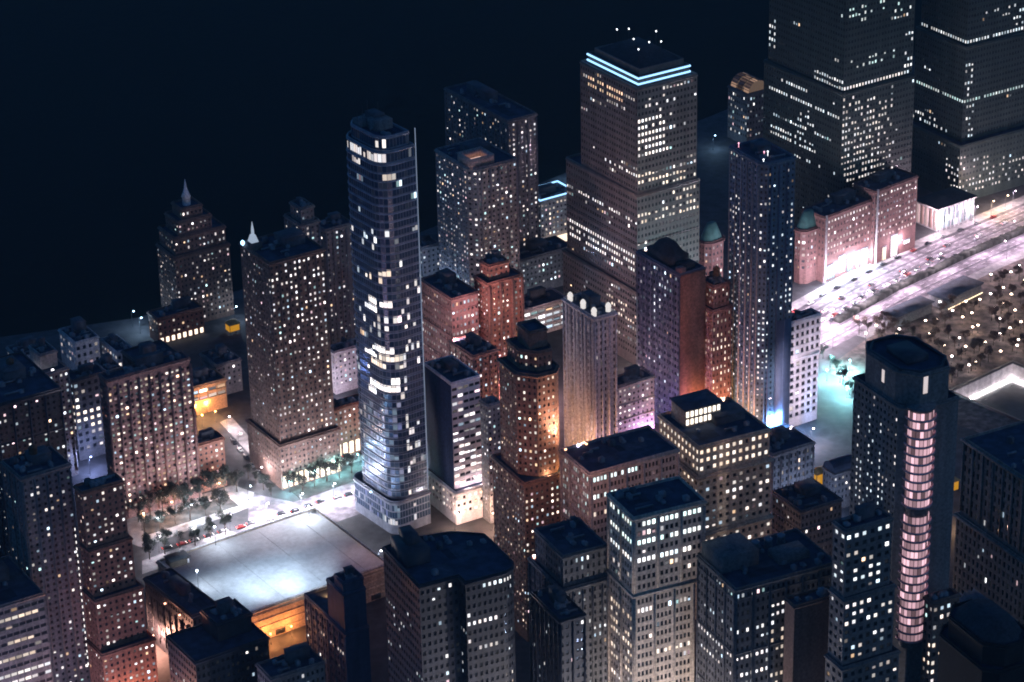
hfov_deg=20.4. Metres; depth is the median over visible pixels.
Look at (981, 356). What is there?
tree
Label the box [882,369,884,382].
tall window
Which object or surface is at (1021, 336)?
tree
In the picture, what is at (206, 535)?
car
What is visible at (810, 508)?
dark block
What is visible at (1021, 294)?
tree
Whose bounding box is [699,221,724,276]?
octagonal gatehouse
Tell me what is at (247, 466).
tree
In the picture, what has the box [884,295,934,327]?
entrance pavilion
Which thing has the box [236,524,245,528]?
car
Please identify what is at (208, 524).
tree
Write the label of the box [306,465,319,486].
tree
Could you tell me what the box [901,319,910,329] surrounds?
tree
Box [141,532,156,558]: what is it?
tree
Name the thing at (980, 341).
tree
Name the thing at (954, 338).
tree
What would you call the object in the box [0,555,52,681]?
banded office block
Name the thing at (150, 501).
tree
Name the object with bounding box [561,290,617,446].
pale ribbed tower
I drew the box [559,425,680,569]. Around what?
office block
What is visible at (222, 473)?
tree
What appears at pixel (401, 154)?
windows
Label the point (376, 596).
door
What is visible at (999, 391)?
memorial pool
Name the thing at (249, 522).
car
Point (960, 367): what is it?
tree
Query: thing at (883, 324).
tree
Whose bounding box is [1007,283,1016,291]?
tree
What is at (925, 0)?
windows
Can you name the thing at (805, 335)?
white grid block
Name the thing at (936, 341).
tree
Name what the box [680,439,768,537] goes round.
windows
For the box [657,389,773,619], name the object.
stepped cream block
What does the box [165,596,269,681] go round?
dark flat roof block
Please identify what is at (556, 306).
windows
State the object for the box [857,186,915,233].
windows
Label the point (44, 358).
uplit tower
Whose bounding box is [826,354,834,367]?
tree
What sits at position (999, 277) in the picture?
tree
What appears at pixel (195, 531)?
tree
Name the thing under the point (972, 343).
tree
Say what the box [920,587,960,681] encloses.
wing block
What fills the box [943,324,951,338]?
tree
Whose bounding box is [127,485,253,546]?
pavement
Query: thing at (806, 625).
brown party wall block
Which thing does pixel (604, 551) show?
windows
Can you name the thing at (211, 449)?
brick annex
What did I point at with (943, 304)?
tree
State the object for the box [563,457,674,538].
windows
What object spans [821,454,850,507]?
round roofed hall
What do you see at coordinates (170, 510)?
tree
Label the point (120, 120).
water
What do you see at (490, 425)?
narrow grey building
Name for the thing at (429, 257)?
grey block
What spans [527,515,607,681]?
setback tower
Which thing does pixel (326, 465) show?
tree
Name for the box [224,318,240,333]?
lit canopy
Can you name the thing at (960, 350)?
tree
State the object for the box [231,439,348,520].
crossing markings
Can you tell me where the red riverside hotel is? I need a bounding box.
[147,295,204,342]
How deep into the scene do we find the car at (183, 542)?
1317.97 m
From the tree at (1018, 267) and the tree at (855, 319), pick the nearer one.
the tree at (855, 319)
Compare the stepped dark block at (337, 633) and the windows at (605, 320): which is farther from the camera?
the windows at (605, 320)
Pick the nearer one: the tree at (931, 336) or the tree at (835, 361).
the tree at (835, 361)
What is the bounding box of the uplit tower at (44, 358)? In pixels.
[27,336,78,475]
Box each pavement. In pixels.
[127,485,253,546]
[220,417,248,452]
[341,451,361,465]
[792,196,1023,309]
[857,250,1023,338]
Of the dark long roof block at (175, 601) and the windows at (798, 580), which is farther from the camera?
the dark long roof block at (175, 601)
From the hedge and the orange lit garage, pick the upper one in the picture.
the hedge
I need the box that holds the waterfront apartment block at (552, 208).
[538,180,566,241]
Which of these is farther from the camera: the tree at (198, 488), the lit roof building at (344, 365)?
the lit roof building at (344, 365)
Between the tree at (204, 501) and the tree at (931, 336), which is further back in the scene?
the tree at (931, 336)
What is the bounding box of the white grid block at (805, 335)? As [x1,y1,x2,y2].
[789,307,821,426]
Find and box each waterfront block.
[58,316,99,369]
[727,72,763,142]
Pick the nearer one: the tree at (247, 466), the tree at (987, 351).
the tree at (247, 466)
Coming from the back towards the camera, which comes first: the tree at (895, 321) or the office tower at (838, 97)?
the office tower at (838, 97)
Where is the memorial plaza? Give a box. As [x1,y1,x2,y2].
[823,258,1023,432]
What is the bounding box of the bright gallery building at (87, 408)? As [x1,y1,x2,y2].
[69,362,105,460]
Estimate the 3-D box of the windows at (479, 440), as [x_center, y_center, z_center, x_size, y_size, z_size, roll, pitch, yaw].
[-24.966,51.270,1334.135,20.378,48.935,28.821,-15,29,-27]
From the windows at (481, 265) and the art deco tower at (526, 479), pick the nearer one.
the art deco tower at (526, 479)
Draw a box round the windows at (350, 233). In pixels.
[330,233,355,333]
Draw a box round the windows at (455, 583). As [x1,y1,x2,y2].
[385,559,511,681]
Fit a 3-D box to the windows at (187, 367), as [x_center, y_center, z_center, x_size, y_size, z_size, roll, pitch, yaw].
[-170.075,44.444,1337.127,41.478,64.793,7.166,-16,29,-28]
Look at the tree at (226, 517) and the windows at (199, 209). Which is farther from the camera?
the windows at (199, 209)
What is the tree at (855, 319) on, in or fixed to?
on the pavement at (991, 268)
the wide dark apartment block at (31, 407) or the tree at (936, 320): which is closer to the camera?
the wide dark apartment block at (31, 407)
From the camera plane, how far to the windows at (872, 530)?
1041.78 m
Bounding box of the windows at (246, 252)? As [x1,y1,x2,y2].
[242,252,338,472]
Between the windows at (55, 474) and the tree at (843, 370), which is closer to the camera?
the windows at (55, 474)
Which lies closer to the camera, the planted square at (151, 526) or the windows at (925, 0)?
the planted square at (151, 526)
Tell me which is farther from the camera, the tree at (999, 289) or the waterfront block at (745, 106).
the waterfront block at (745, 106)
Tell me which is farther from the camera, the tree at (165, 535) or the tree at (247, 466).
the tree at (247, 466)
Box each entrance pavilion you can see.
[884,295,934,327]
[927,275,983,310]
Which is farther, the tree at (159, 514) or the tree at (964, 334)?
the tree at (964, 334)
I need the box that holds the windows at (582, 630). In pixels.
[533,600,583,679]
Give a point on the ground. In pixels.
(828, 430)
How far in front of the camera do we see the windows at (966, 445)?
1190.63 m
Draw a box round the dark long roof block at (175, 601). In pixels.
[143,567,215,653]
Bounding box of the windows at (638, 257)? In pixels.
[638,257,678,413]
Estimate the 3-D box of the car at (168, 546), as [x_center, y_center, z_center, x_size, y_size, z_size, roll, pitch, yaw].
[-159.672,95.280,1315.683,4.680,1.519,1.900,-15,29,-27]
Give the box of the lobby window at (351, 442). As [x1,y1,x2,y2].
[349,441,353,452]
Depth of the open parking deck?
1515.97 m
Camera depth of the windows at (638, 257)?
1396.75 m
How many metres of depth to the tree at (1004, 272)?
1560.40 m
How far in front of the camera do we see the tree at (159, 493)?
1338.25 m
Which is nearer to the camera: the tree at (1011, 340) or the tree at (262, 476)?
the tree at (262, 476)
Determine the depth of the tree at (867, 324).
1506.32 m
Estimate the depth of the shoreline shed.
1490.54 m
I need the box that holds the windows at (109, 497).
[77,490,155,681]
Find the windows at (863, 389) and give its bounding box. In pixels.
[851,389,896,570]
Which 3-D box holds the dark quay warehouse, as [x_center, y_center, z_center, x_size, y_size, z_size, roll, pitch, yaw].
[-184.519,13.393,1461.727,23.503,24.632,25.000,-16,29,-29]
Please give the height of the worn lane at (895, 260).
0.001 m
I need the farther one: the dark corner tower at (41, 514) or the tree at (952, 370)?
the tree at (952, 370)
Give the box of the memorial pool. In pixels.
[950,360,1023,421]
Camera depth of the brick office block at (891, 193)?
1587.89 m
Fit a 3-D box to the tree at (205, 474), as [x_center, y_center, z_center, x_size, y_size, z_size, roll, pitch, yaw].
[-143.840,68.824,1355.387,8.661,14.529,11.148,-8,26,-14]
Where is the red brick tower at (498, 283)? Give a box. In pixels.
[473,249,524,399]
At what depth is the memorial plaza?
1501.08 m
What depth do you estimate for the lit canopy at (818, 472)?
1346.28 m
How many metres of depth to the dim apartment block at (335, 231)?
1482.29 m
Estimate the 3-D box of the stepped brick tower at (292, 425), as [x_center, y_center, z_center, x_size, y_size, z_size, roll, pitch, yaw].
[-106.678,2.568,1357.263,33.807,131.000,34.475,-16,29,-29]
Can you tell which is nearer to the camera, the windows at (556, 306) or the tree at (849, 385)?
the tree at (849, 385)
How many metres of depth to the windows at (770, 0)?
1582.72 m
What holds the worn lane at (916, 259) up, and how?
on the avenue roadway at (825, 327)
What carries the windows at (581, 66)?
in the office tower at (632, 183)
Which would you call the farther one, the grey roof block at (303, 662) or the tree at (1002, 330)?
the tree at (1002, 330)
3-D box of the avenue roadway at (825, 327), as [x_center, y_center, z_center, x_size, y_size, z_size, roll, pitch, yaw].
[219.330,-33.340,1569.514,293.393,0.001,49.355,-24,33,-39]
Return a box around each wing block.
[824,501,900,681]
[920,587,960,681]
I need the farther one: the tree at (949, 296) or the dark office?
the tree at (949, 296)
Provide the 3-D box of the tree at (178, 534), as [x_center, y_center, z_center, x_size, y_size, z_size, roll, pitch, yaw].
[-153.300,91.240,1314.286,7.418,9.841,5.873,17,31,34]
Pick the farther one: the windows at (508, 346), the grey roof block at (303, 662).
the windows at (508, 346)
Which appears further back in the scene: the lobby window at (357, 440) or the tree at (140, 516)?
the lobby window at (357, 440)
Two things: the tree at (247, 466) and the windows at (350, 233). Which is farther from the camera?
the windows at (350, 233)
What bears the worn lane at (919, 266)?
on the avenue roadway at (825, 327)
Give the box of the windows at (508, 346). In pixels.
[494,346,558,626]
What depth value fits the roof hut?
1270.56 m
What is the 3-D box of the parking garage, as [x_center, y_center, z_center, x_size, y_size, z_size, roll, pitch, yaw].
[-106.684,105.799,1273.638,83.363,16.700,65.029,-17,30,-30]
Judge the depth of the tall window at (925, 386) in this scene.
1020.64 m
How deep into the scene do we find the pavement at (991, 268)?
1579.20 m
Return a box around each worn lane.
[798,204,1023,310]
[816,212,1023,309]
[820,234,1023,335]
[820,242,1023,344]
[821,220,1023,316]
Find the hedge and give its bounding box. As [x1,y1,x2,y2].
[834,226,1023,323]
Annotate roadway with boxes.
[134,412,563,578]
[237,482,360,532]
[798,203,1023,351]
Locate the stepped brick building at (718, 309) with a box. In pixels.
[705,265,732,397]
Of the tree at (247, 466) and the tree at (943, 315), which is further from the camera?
the tree at (943, 315)
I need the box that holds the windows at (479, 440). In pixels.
[440,415,480,513]
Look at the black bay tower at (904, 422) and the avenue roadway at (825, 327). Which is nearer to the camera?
the black bay tower at (904, 422)
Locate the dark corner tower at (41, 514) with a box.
[0,444,90,681]
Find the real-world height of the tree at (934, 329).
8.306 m
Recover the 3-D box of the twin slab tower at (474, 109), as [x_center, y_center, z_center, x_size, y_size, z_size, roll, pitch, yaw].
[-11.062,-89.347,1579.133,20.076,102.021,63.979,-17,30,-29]
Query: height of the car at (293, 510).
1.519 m
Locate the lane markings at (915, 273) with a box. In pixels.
[814,208,1023,343]
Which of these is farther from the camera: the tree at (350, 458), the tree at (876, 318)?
the tree at (876, 318)
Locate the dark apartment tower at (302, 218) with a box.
[283,196,320,244]
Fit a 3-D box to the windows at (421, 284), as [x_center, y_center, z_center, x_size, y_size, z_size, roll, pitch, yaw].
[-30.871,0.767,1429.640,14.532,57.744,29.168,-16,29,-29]
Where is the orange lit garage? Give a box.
[192,365,227,414]
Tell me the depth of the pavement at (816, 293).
1609.79 m
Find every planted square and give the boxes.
[142,496,238,534]
[288,461,361,499]
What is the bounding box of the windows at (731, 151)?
[729,151,793,426]
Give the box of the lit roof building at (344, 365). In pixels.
[331,337,357,393]
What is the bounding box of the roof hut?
[163,550,190,567]
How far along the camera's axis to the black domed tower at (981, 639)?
949.87 m
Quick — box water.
[0,0,921,336]
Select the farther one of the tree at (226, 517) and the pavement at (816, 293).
the pavement at (816, 293)
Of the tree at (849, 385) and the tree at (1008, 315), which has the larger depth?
the tree at (1008, 315)
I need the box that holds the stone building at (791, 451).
[769,425,815,514]
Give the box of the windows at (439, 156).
[437,156,517,284]
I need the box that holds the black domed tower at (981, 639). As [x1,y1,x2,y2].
[937,598,1023,681]
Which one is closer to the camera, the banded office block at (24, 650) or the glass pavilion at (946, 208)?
the banded office block at (24, 650)
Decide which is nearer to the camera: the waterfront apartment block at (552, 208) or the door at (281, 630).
the door at (281, 630)
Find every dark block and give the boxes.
[304,565,371,681]
[771,478,842,556]
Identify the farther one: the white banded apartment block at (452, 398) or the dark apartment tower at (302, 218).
the dark apartment tower at (302, 218)
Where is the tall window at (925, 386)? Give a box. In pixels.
[923,376,927,393]
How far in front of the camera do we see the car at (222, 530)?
1327.81 m
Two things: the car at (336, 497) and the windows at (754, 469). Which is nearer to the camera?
the windows at (754, 469)
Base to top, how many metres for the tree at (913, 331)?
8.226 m
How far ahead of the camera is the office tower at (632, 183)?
1452.54 m
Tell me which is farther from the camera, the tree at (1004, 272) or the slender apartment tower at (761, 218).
the tree at (1004, 272)
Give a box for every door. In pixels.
[275,627,285,634]
[371,592,380,600]
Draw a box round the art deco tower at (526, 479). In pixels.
[490,318,559,641]
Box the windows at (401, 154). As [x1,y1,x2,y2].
[347,127,429,524]
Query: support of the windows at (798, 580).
in the dark office
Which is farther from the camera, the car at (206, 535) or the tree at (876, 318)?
the tree at (876, 318)
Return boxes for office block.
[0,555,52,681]
[420,268,479,361]
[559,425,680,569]
[801,187,872,282]
[852,167,918,264]
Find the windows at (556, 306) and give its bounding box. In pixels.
[525,304,562,327]
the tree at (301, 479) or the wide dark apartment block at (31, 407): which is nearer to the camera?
the wide dark apartment block at (31, 407)
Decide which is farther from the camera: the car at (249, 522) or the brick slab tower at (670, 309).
the brick slab tower at (670, 309)
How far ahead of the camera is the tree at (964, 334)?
1494.38 m
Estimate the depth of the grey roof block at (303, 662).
1136.56 m
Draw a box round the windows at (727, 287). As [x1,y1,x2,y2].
[708,287,729,391]
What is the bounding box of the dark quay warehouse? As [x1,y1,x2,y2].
[121,339,176,366]
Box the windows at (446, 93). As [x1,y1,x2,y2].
[446,93,536,238]
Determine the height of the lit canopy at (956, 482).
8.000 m
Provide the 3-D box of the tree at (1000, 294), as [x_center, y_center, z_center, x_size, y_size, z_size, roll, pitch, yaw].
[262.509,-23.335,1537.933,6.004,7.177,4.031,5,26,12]
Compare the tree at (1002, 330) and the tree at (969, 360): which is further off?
the tree at (1002, 330)
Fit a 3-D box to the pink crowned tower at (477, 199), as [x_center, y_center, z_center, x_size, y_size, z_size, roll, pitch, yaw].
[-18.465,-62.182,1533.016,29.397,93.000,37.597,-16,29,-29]
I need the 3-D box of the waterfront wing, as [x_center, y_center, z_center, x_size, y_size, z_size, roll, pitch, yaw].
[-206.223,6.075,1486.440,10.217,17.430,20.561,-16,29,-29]
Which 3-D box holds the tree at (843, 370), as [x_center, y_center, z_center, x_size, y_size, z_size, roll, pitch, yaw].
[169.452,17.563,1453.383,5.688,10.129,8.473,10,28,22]
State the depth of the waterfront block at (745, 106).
1751.07 m
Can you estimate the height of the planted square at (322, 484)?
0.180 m
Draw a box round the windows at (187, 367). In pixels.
[109,366,196,505]
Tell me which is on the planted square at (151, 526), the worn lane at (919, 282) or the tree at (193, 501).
the tree at (193, 501)
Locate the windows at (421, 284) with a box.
[421,284,476,360]
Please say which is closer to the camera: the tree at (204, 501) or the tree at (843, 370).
the tree at (204, 501)
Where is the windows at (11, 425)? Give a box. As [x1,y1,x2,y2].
[0,393,65,549]
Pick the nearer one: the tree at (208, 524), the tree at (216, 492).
the tree at (208, 524)
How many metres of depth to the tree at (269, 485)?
1357.00 m
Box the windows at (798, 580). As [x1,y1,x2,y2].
[698,562,828,681]
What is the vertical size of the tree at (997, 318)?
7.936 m
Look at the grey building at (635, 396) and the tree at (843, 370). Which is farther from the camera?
the tree at (843, 370)
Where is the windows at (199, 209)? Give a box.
[160,209,232,315]
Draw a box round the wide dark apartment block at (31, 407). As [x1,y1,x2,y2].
[0,351,67,556]
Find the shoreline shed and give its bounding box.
[5,335,36,357]
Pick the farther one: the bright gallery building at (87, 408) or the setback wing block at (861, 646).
the bright gallery building at (87, 408)
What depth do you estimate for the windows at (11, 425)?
1254.79 m
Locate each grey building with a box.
[478,395,500,523]
[617,364,655,432]
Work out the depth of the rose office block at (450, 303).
1415.53 m
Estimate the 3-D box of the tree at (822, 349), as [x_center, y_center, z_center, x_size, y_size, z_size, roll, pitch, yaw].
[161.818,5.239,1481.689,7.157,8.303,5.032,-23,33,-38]
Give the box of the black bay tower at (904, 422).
[849,334,960,681]
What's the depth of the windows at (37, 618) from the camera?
1164.75 m
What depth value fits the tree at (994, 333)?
1489.81 m
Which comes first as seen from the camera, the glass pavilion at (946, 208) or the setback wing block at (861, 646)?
the setback wing block at (861, 646)
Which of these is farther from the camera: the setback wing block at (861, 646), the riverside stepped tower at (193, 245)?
the riverside stepped tower at (193, 245)
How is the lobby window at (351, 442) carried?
in the red annex at (346, 415)
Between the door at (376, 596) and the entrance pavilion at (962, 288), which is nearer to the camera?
the door at (376, 596)
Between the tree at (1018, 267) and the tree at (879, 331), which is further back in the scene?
the tree at (1018, 267)
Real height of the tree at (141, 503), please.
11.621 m
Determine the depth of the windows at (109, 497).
1162.76 m
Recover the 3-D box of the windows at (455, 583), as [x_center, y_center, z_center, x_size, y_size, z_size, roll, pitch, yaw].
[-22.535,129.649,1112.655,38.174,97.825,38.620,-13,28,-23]
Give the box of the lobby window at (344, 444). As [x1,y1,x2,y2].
[343,443,347,452]
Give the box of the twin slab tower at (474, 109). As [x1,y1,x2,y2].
[443,80,538,248]
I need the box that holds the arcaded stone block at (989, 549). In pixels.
[952,420,1023,625]
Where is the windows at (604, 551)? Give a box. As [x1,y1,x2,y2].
[565,551,605,680]
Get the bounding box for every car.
[161,545,171,549]
[177,541,186,545]
[189,538,198,542]
[204,532,213,537]
[217,528,227,533]
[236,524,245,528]
[246,520,255,524]
[264,516,274,521]
[275,511,285,515]
[290,508,299,512]
[303,503,312,507]
[316,498,325,503]
[334,494,342,499]
[343,492,352,496]
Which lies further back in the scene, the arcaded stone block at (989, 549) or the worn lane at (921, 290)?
the worn lane at (921, 290)
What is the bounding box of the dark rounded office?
[381,525,515,681]
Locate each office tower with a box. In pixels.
[562,28,699,363]
[606,476,707,681]
[763,0,915,232]
[911,0,1023,198]
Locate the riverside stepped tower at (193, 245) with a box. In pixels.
[155,179,233,321]
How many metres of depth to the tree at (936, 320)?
1508.92 m
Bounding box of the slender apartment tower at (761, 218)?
[727,138,796,427]
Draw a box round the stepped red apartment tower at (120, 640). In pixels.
[73,472,158,681]
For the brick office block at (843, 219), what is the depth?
1569.94 m
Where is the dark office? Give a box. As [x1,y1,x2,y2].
[696,528,831,681]
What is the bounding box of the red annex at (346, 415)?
[333,394,360,456]
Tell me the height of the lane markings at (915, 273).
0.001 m
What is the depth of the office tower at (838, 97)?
1583.16 m
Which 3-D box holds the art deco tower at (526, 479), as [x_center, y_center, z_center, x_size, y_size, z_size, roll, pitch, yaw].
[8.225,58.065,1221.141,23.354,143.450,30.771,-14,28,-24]
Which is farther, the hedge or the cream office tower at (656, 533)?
the hedge
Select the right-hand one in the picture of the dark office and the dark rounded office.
the dark office
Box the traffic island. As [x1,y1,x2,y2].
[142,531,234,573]
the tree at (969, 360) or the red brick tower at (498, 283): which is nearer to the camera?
the red brick tower at (498, 283)
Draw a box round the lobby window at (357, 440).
[356,439,359,450]
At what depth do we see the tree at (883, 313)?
1513.39 m
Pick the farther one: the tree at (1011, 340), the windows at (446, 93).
the windows at (446, 93)
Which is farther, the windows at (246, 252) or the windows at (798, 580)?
the windows at (246, 252)
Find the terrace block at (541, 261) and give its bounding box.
[520,235,566,294]
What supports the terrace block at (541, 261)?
on the ground
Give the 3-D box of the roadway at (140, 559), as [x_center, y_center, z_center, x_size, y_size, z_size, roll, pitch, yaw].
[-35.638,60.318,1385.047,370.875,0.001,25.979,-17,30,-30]
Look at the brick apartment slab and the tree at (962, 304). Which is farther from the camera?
the tree at (962, 304)
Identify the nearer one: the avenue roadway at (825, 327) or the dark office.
the dark office
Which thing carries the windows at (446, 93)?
in the twin slab tower at (474, 109)
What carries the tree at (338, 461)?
on the planted square at (322, 484)
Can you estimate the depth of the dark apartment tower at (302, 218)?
1427.30 m
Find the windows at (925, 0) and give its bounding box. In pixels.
[912,0,1023,191]
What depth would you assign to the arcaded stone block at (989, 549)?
1188.82 m
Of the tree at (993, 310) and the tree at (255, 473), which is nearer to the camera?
the tree at (255, 473)
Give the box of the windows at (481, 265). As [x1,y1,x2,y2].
[478,265,520,341]
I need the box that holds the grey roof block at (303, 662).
[255,641,325,681]
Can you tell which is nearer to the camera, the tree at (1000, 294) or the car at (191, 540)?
the car at (191, 540)
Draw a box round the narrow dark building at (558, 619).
[530,584,586,681]
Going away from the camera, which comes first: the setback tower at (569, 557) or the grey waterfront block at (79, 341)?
the setback tower at (569, 557)
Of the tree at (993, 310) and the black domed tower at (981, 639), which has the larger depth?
the tree at (993, 310)
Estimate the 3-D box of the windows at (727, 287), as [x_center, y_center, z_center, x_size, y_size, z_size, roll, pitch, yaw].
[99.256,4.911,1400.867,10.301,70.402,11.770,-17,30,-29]
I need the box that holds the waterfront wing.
[99,333,131,366]
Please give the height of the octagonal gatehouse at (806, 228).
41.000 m
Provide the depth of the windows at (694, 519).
1106.81 m
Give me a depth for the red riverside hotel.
1517.91 m
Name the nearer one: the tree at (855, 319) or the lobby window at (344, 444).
the lobby window at (344, 444)
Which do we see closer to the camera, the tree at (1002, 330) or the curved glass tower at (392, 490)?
the curved glass tower at (392, 490)
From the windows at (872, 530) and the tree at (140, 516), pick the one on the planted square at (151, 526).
the tree at (140, 516)
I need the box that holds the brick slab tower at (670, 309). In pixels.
[636,237,705,423]
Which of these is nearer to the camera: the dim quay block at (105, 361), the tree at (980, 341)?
the dim quay block at (105, 361)
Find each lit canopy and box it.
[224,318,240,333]
[814,466,822,483]
[954,477,959,489]
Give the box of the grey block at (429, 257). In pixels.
[418,233,438,277]
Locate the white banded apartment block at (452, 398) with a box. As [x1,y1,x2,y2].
[424,355,482,524]
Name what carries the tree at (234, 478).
on the pavement at (241, 496)
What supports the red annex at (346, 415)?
on the ground
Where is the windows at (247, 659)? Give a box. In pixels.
[172,654,257,681]
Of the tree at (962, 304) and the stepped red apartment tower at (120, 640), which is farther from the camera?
the tree at (962, 304)
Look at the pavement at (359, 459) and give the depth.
1392.42 m
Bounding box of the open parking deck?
[524,285,565,332]
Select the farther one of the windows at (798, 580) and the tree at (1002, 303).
the tree at (1002, 303)
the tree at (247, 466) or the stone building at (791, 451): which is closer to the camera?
the stone building at (791, 451)
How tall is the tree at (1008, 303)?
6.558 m
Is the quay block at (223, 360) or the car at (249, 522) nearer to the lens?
the car at (249, 522)
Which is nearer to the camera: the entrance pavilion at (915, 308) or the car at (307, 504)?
the car at (307, 504)
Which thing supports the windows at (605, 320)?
in the pale ribbed tower at (590, 359)
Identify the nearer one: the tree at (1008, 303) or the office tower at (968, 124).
the tree at (1008, 303)
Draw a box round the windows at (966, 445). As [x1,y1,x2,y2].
[954,445,1023,625]
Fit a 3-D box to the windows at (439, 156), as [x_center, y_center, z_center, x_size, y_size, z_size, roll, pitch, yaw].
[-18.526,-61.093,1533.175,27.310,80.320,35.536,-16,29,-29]
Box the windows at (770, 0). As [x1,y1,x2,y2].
[764,0,913,223]
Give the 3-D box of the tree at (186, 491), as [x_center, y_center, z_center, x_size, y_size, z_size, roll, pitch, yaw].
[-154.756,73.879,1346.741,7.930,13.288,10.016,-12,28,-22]
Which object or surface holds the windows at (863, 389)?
in the black bay tower at (904, 422)
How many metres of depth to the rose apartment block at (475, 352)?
1370.38 m
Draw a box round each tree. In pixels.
[126,499,145,521]
[136,510,153,530]
[139,492,161,514]
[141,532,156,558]
[153,486,172,509]
[153,510,167,528]
[154,528,172,553]
[164,481,184,510]
[166,505,182,523]
[173,530,184,547]
[179,482,193,505]
[181,497,199,519]
[188,524,199,545]
[190,478,204,502]
[198,496,211,515]
[200,469,218,495]
[202,515,214,537]
[209,486,229,512]
[211,464,231,491]
[215,509,232,534]
[227,469,244,491]
[242,463,250,478]
[252,471,259,480]
[258,473,269,489]
[265,482,274,495]
[282,471,298,491]
[296,473,306,490]
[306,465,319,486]
[315,458,336,480]
[332,457,346,477]
[343,452,358,472]
[819,343,828,353]
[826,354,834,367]
[831,358,842,374]
[837,365,847,384]
[845,379,853,395]
[852,315,867,331]
[863,322,872,333]
[872,315,883,327]
[874,328,884,336]
[880,310,891,320]
[881,321,891,329]
[887,317,899,331]
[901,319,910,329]
[907,325,915,335]
[924,333,933,341]
[929,326,939,335]
[931,317,939,325]
[933,337,945,347]
[937,301,947,308]
[938,311,951,326]
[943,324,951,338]
[947,294,955,303]
[949,366,956,382]
[951,335,958,346]
[954,301,966,316]
[955,363,963,376]
[956,347,966,360]
[960,329,969,336]
[966,357,978,370]
[970,337,978,351]
[976,337,986,350]
[977,352,985,366]
[983,345,992,361]
[988,306,998,320]
[988,330,1000,344]
[993,274,1004,286]
[993,291,1002,303]
[994,285,1001,299]
[995,315,1006,323]
[997,269,1008,283]
[997,299,1006,313]
[999,327,1006,338]
[1003,311,1011,324]
[1005,301,1012,311]
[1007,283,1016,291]
[1007,319,1019,333]
[1008,337,1018,351]
[1013,265,1022,275]
[1017,291,1023,303]
[1019,332,1023,341]
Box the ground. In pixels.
[0,56,1023,681]
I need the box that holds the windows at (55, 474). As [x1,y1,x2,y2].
[5,469,88,681]
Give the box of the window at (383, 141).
[382,139,385,147]
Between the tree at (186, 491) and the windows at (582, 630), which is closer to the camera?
the windows at (582, 630)
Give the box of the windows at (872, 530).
[827,529,890,681]
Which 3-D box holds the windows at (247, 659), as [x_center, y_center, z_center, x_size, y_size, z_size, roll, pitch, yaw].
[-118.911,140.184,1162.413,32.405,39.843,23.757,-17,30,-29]
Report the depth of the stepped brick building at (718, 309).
1391.05 m
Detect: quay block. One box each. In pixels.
[93,352,120,370]
[199,343,242,394]
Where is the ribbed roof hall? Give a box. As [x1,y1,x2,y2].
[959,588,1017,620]
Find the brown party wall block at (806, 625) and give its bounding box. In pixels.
[783,585,829,681]
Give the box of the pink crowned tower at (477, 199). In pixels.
[434,137,519,287]
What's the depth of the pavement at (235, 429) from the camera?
1420.98 m
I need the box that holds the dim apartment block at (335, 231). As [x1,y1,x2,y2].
[320,211,355,344]
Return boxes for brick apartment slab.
[98,350,201,518]
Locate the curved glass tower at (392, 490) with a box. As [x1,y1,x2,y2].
[346,104,430,533]
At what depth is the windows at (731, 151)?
1370.74 m
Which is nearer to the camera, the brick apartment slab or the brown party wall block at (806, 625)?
the brown party wall block at (806, 625)
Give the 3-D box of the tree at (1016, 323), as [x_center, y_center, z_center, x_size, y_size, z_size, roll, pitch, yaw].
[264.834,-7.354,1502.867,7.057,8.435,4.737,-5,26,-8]
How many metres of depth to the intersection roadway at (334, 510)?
1350.13 m
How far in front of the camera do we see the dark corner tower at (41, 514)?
1172.13 m
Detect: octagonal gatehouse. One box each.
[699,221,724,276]
[794,209,818,283]
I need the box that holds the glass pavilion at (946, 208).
[916,186,976,231]
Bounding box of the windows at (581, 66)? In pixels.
[564,66,698,355]
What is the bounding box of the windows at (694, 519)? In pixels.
[611,508,700,681]
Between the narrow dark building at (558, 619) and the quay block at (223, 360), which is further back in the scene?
the quay block at (223, 360)
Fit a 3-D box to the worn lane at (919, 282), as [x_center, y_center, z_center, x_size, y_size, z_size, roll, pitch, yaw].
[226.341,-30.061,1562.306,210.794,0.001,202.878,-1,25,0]
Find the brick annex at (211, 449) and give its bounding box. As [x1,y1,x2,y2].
[197,427,226,491]
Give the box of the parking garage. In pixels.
[156,507,384,637]
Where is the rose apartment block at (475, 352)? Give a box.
[448,332,498,398]
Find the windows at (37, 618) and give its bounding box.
[4,617,49,681]
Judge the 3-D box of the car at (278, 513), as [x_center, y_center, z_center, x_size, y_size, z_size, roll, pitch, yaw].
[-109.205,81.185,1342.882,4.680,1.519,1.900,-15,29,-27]
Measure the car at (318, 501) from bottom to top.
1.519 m
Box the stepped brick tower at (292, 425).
[239,223,341,489]
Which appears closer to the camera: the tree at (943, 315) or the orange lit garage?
the orange lit garage
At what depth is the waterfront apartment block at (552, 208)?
1614.20 m
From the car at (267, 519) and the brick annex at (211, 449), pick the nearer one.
the car at (267, 519)
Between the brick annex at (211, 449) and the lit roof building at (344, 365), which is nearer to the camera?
the brick annex at (211, 449)
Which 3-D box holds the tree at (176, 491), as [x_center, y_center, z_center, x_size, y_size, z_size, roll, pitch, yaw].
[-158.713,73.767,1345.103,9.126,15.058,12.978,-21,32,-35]
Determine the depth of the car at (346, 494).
1357.78 m
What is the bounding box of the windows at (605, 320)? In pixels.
[565,320,614,437]
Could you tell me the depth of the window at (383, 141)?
1245.64 m
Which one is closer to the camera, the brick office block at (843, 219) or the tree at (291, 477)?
the tree at (291, 477)

